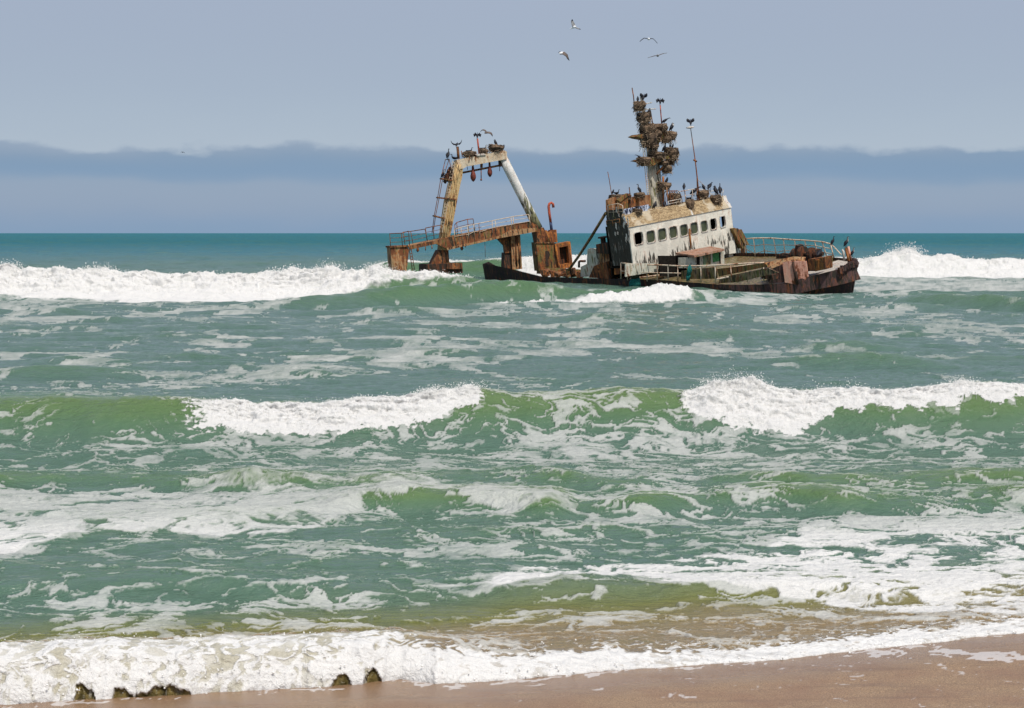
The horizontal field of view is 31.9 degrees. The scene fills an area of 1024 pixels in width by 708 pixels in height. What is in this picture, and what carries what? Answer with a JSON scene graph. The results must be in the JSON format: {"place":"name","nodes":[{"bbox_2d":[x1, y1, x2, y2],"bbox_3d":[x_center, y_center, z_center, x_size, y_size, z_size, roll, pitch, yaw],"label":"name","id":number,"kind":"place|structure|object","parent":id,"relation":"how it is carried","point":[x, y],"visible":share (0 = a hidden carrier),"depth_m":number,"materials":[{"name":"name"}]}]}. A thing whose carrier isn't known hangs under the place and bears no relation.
{"place":"outdoors","nodes":[
{"label":"outdoors","id":0,"kind":"place"},
{"bbox_2d":[0,233,1023,704],"bbox_3d":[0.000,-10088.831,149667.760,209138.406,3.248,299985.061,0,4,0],"label":"sea","id":1,"kind":"structure","parent":0,"point":[584,487],"depth_m":33.33,"materials":[{"name":"liquid"}]},
{"bbox_2d":[0,241,1023,702],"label":"sea spray","id":2,"kind":"object","parent":1,"relation":"on","point":[428,389],"visible":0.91,"depth_m":38.16,"materials":[{"name":"white liquid"}]},
{"bbox_2d":[385,88,860,293],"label":"shipwreck","id":3,"kind":"object","parent":1,"relation":"in","point":[667,244],"visible":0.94,"depth_m":146.22,"materials":[{"name":"paint"}]},
{"bbox_2d":[462,151,476,159],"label":"bird nest","id":4,"kind":"object","parent":3,"relation":"on","point":[466,154],"visible":1,"depth_m":159.41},
{"bbox_2d":[470,165,475,181],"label":"pulley block","id":5,"kind":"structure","parent":3,"relation":"hanging from","point":[473,176],"depth_m":159.85,"materials":[{"name":"metal"}]},
{"bbox_2d":[477,148,488,153],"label":"bird nest","id":6,"kind":"object","parent":3,"relation":"on","point":[484,151],"visible":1,"depth_m":159.87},
{"bbox_2d":[487,162,491,176],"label":"pulley block","id":7,"kind":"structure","parent":3,"relation":"hanging from","point":[489,172],"depth_m":160.23,"materials":[{"name":"metal"}]},
{"bbox_2d":[487,144,503,156],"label":"bird nest","id":8,"kind":"object","parent":3,"relation":"on","point":[492,148],"visible":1,"depth_m":159.99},
{"bbox_2d":[608,194,621,198],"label":"bird nest","id":9,"kind":"object","parent":3,"relation":"on","point":[615,195],"visible":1,"depth_m":144.18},
{"bbox_2d":[629,274,640,285],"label":"fishing net","id":10,"kind":"object","parent":3,"relation":"hanging from","point":[635,280],"visible":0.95,"depth_m":141.14,"materials":[{"name":"teal fabric"}]},
{"bbox_2d":[632,208,642,213],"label":"bird nest","id":11,"kind":"object","parent":3,"relation":"on","point":[637,210],"visible":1,"depth_m":143.34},
{"bbox_2d":[632,100,645,115],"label":"bird nest","id":12,"kind":"object","parent":3,"relation":"on","point":[639,106],"visible":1,"depth_m":144.83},
{"bbox_2d":[633,192,644,197],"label":"bird nest","id":13,"kind":"object","parent":3,"relation":"on","point":[639,195],"visible":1,"depth_m":145.43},
{"bbox_2d":[635,157,651,167],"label":"bird nest","id":14,"kind":"object","parent":3,"relation":"on","point":[643,160],"visible":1,"depth_m":145.28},
{"bbox_2d":[635,111,653,127],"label":"bird nest","id":15,"kind":"object","parent":3,"relation":"on","point":[644,117],"visible":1,"depth_m":145.10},
{"bbox_2d":[637,123,656,140],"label":"bird nest","id":16,"kind":"object","parent":3,"relation":"on","point":[648,128],"visible":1,"depth_m":145.29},
{"bbox_2d":[639,133,657,152],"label":"bird nest","id":17,"kind":"object","parent":3,"relation":"on","point":[650,141],"visible":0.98,"depth_m":145.44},
{"bbox_2d":[647,151,666,160],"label":"bird nest","id":18,"kind":"object","parent":3,"relation":"on","point":[658,155],"visible":0.98,"depth_m":146.09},
{"bbox_2d":[654,130,661,142],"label":"bird nest","id":19,"kind":"object","parent":3,"relation":"on","point":[658,133],"visible":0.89,"depth_m":145.93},
{"bbox_2d":[656,98,664,104],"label":"cormorant","id":20,"kind":"object","parent":3,"relation":"attached to","point":[661,100],"visible":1,"depth_m":146.61,"materials":[{"name":"black"}]},
{"bbox_2d":[655,123,668,135],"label":"bird nest","id":21,"kind":"object","parent":3,"relation":"on","point":[662,127],"visible":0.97,"depth_m":146.42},
{"bbox_2d":[655,181,671,192],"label":"bird nest","id":22,"kind":"object","parent":3,"relation":"on","point":[663,185],"visible":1,"depth_m":146.82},
{"bbox_2d":[658,161,668,167],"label":"bird nest","id":23,"kind":"object","parent":3,"relation":"on","point":[663,163],"visible":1,"depth_m":146.82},
{"bbox_2d":[661,165,672,176],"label":"bird nest","id":24,"kind":"object","parent":3,"relation":"on","point":[666,170],"visible":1,"depth_m":147.09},
{"bbox_2d":[662,136,672,145],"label":"bird nest","id":25,"kind":"object","parent":3,"relation":"on","point":[666,139],"visible":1,"depth_m":146.94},
{"bbox_2d":[663,146,679,165],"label":"bird nest","id":26,"kind":"object","parent":3,"relation":"on","point":[672,153],"visible":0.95,"depth_m":147.22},
{"bbox_2d":[667,131,677,143],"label":"bird nest","id":27,"kind":"object","parent":3,"relation":"on","point":[673,134],"visible":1,"depth_m":147.08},
{"bbox_2d":[666,193,680,205],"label":"bird nest","id":28,"kind":"object","parent":3,"relation":"on","point":[675,196],"visible":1,"depth_m":146.99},
{"bbox_2d":[686,265,691,280],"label":"fishing net","id":29,"kind":"object","parent":3,"relation":"hanging from","point":[689,271],"visible":1,"depth_m":136.64,"materials":[{"name":"teal fabric"}]},
{"bbox_2d":[685,199,695,212],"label":"bird nest","id":30,"kind":"object","parent":3,"relation":"on","point":[690,203],"visible":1,"depth_m":146.87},
{"bbox_2d":[695,190,709,199],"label":"bird nest","id":31,"kind":"object","parent":3,"relation":"on","point":[703,194],"visible":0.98,"depth_m":149.08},
{"bbox_2d":[710,194,722,206],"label":"bird nest","id":32,"kind":"object","parent":3,"relation":"on","point":[716,198],"visible":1,"depth_m":148.81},
{"bbox_2d":[0,633,1023,707],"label":"beach sand","id":33,"kind":"structure","parent":0,"point":[981,672],"depth_m":16.45,"materials":[{"name":"beige sand"}]},
{"bbox_2d":[0,0,1023,232],"label":"sky","id":34,"kind":"structure","parent":0,"point":[286,116],"materials":[{"name":"blue"}]},
{"bbox_2d":[558,52,568,59],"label":"gull","id":35,"kind":"object","parent":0,"point":[564,54],"visible":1,"depth_m":128.82,"materials":[{"name":"white"}]},
{"bbox_2d":[570,19,580,29],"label":"gull","id":36,"kind":"object","parent":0,"point":[573,24],"visible":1,"depth_m":130.65,"materials":[{"name":"white"}]}
]}

